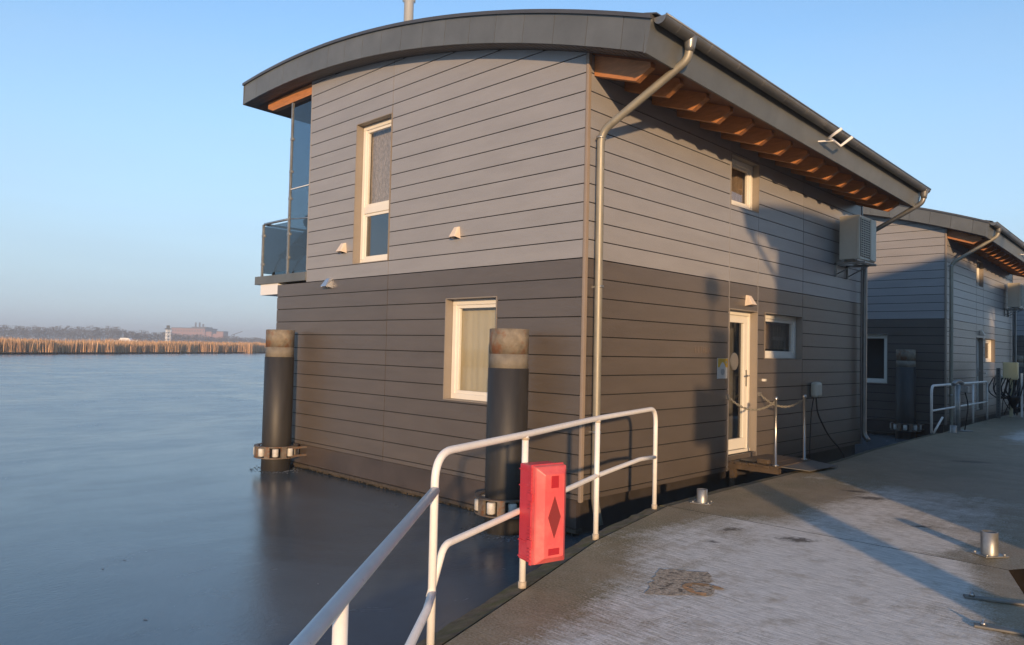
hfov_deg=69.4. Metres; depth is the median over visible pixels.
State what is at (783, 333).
window
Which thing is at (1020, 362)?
mooring pile
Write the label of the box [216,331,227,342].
shed
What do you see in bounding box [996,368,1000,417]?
perforated post
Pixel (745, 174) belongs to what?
window
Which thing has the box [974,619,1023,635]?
steel strap
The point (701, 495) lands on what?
bollard
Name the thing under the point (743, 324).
door
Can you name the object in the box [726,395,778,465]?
barrier post
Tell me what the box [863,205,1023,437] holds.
houseboat
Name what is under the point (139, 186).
sky
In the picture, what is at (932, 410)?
railing
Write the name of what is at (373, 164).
window
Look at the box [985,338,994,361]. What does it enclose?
window
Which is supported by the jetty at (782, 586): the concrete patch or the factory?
the concrete patch
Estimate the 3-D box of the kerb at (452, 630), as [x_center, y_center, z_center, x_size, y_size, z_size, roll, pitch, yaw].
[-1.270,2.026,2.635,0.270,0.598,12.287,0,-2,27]
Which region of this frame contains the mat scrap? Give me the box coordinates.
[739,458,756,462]
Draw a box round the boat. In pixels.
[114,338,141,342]
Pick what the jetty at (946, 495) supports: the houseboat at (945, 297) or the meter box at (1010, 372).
the meter box at (1010, 372)
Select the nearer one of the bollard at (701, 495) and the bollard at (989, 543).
the bollard at (989, 543)
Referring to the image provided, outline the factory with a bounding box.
[171,322,217,342]
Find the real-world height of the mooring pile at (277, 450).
3.402 m
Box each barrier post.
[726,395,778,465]
[758,392,806,459]
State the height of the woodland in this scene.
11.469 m
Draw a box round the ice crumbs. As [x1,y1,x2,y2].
[101,468,518,619]
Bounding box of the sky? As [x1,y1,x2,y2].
[0,0,1023,343]
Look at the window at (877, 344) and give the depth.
21.58 m
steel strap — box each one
[963,591,1023,605]
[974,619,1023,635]
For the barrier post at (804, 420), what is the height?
0.995 m
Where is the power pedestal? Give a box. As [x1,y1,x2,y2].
[951,379,972,431]
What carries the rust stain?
on the concrete patch
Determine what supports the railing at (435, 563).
on the kerb at (452, 630)
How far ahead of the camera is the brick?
10.73 m
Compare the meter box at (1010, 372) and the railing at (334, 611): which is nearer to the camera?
the railing at (334, 611)
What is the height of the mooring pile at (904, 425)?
3.402 m
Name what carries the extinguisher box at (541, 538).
attached to the railing at (435, 563)
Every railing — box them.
[289,487,439,644]
[426,407,657,644]
[930,381,987,433]
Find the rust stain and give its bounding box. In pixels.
[682,582,723,595]
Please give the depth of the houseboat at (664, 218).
10.53 m
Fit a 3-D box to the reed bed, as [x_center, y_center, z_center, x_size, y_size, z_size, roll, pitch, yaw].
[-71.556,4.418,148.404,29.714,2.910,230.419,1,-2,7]
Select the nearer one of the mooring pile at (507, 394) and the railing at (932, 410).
the mooring pile at (507, 394)
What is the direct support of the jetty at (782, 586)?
on the frozen lake
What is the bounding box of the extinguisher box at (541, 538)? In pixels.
[517,461,565,565]
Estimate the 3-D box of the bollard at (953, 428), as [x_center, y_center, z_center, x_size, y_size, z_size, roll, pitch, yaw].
[9.992,2.413,16.754,0.220,0.168,0.180,0,-2,28]
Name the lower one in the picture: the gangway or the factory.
the gangway
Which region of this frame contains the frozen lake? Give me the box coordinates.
[0,339,1013,644]
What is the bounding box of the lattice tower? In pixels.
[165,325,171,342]
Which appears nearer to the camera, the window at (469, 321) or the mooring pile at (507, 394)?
the mooring pile at (507, 394)
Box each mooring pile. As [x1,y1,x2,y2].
[253,329,306,470]
[474,328,528,535]
[890,349,924,439]
[1013,355,1023,412]
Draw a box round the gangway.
[727,454,836,486]
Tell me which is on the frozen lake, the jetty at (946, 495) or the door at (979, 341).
the jetty at (946, 495)
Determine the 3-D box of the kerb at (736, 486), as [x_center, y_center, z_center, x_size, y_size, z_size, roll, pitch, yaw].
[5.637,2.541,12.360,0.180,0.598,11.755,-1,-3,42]
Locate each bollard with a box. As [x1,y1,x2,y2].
[690,488,713,504]
[948,425,958,432]
[970,530,1008,557]
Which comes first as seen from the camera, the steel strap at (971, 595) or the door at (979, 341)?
the steel strap at (971, 595)
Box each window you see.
[352,113,392,264]
[443,296,497,403]
[731,153,759,213]
[764,312,802,359]
[867,334,887,383]
[976,260,982,287]
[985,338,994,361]
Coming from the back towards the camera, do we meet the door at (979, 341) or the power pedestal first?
the door at (979, 341)
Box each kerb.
[416,506,664,644]
[660,433,939,506]
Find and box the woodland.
[0,325,265,342]
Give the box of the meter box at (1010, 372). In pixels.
[988,362,1023,416]
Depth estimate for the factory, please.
719.74 m
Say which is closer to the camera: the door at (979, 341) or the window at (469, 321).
the window at (469, 321)
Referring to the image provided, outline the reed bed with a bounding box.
[0,336,265,353]
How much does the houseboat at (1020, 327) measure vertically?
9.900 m
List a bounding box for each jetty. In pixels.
[444,506,1023,644]
[670,411,1023,593]
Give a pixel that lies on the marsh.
(47, 339)
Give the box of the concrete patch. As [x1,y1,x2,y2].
[644,569,714,595]
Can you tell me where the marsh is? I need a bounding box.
[0,339,110,352]
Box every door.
[728,308,757,453]
[976,337,982,410]
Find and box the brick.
[757,458,770,463]
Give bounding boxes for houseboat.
[242,0,930,534]
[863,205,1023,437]
[1013,275,1023,366]
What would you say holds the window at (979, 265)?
in the houseboat at (945, 297)
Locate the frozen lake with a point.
(176, 497)

